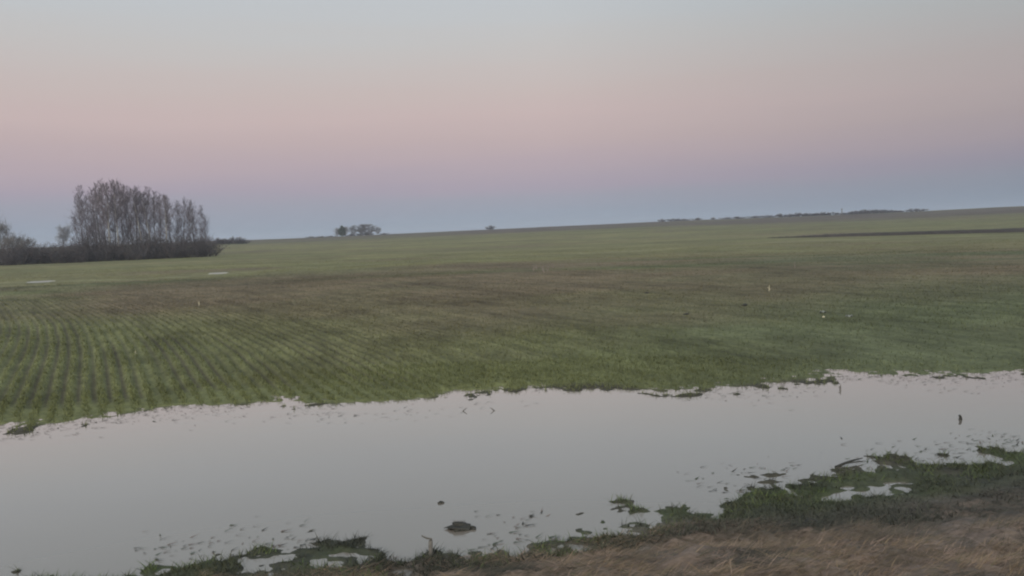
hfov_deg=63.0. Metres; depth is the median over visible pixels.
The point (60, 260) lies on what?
dark bush
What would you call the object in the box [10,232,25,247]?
willow tree
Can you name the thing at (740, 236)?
ground
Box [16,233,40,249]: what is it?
willow tree
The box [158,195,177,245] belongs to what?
bare tree
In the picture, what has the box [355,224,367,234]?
field tree
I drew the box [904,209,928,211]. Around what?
skyline bush
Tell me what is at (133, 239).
dark bush
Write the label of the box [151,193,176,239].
bare tree
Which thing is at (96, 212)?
bare tree
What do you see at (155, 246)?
dark bush
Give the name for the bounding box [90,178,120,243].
bare tree
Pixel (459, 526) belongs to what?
mud clump
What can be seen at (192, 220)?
bare tree
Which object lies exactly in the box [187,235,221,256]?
dark bush
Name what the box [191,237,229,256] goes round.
dark bush
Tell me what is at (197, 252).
dark bush
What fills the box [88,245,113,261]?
dark bush
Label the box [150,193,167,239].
bare tree
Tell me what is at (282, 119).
sky
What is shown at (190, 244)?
dark bush
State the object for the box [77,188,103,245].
bare tree
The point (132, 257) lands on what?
dark bush
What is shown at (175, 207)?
bare tree
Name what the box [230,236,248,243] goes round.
skyline bush
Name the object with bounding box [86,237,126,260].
dark bush
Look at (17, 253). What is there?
dark bush
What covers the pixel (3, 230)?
willow tree
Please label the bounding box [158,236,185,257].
dark bush
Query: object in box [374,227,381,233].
field tree
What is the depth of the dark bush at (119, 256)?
135.09 m
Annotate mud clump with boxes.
[444,520,475,531]
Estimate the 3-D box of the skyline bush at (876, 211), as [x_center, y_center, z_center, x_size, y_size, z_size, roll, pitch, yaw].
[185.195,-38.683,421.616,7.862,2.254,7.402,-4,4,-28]
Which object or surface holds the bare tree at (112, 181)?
on the ground at (740, 236)
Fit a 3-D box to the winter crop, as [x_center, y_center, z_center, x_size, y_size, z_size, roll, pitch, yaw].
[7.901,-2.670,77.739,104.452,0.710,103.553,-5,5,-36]
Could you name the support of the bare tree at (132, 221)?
on the ground at (740, 236)
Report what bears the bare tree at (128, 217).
on the ground at (740, 236)
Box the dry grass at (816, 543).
[188,483,1023,575]
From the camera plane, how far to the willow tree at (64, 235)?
377.64 m
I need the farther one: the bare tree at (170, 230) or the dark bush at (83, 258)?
the bare tree at (170, 230)
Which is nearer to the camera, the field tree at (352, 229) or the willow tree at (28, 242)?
the willow tree at (28, 242)
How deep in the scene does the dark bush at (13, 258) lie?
125.60 m
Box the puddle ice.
[26,280,51,282]
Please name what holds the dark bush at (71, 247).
on the ground at (740, 236)
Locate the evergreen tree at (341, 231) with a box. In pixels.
[337,225,345,235]
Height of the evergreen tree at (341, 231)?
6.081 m
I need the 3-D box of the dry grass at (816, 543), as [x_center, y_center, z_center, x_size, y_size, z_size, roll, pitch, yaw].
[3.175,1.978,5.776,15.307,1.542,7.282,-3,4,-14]
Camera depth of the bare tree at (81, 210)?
138.14 m
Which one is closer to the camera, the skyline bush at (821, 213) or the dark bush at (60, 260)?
the dark bush at (60, 260)
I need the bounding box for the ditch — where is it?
[769,228,1023,237]
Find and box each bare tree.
[64,193,93,247]
[67,184,103,243]
[70,215,86,261]
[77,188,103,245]
[78,183,112,251]
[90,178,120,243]
[97,179,127,247]
[111,183,135,246]
[115,184,139,248]
[115,188,139,247]
[125,186,146,252]
[127,186,159,244]
[142,190,165,242]
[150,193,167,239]
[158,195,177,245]
[165,197,195,256]
[168,199,187,242]
[184,200,201,240]
[184,202,195,243]
[192,205,208,241]
[199,215,211,243]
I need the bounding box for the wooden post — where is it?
[422,535,432,556]
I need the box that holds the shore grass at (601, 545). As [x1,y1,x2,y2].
[4,442,1023,575]
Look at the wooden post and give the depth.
8.26 m
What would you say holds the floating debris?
on the water
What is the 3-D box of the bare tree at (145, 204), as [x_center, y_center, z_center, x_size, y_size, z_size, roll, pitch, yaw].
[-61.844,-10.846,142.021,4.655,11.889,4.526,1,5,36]
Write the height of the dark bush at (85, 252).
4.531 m
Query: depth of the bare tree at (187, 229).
156.35 m
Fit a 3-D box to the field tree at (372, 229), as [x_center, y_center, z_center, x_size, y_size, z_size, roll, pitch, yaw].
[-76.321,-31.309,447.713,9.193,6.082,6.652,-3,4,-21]
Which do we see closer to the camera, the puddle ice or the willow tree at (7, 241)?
the puddle ice
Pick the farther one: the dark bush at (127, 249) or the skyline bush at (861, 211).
the skyline bush at (861, 211)
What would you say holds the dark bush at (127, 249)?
on the ground at (740, 236)
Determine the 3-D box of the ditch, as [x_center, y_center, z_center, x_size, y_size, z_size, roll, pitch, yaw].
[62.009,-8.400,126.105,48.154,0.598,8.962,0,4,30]
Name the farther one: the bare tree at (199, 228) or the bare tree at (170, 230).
the bare tree at (170, 230)
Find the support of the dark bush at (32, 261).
on the ground at (740, 236)
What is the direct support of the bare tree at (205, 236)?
on the ground at (740, 236)
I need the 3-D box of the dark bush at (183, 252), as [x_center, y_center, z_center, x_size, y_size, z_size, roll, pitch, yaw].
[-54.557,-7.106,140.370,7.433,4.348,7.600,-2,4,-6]
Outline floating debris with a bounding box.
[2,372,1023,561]
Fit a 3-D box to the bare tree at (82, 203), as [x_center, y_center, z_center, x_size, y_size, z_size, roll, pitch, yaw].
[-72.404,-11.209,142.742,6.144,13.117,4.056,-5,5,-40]
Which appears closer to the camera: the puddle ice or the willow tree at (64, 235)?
the puddle ice
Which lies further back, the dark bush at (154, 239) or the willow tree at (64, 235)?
the willow tree at (64, 235)
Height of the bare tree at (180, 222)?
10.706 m
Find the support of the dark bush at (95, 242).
on the ground at (740, 236)
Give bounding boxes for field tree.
[348,225,355,234]
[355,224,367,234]
[359,224,369,234]
[366,224,376,233]
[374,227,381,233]
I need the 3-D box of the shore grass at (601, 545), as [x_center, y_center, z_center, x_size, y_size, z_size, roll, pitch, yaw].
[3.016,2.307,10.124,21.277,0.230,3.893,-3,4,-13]
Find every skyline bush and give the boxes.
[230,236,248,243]
[814,212,833,215]
[855,209,867,213]
[869,209,884,212]
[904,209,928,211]
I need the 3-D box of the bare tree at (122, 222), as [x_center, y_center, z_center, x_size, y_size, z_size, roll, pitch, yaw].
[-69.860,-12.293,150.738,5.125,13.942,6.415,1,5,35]
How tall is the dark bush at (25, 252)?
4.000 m
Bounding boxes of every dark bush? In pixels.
[0,240,41,264]
[0,243,23,264]
[0,244,33,265]
[9,241,48,263]
[13,242,57,263]
[27,240,62,263]
[39,240,82,262]
[49,238,90,262]
[49,242,98,262]
[65,239,96,261]
[77,232,109,260]
[79,230,112,260]
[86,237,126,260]
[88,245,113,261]
[97,238,128,260]
[110,238,144,259]
[116,245,151,259]
[120,230,162,259]
[124,230,167,259]
[134,231,174,258]
[137,237,176,258]
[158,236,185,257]
[164,236,206,257]
[177,235,210,256]
[178,233,221,256]
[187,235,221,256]
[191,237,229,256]
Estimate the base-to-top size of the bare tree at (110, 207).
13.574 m
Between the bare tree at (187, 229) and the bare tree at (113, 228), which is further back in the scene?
the bare tree at (187, 229)
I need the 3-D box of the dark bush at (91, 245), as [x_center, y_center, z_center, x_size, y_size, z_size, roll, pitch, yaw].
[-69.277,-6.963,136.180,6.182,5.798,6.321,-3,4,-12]
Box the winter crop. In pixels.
[0,239,1023,432]
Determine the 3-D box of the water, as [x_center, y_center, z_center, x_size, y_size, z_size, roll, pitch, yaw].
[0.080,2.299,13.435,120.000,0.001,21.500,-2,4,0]
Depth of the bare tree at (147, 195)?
152.97 m
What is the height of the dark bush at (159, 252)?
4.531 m
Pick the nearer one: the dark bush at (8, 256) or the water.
the water
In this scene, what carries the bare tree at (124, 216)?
on the ground at (740, 236)
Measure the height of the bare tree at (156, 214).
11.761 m
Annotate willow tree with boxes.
[0,218,18,251]
[0,233,20,250]
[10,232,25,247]
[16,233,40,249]
[54,219,72,244]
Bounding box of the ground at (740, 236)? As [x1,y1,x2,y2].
[0,206,1023,575]
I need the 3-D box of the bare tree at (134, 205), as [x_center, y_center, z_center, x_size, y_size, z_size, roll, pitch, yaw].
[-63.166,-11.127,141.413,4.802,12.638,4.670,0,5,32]
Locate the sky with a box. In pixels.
[0,0,1023,248]
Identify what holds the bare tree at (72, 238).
on the ground at (740, 236)
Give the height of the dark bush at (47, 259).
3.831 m
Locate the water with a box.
[0,369,1023,575]

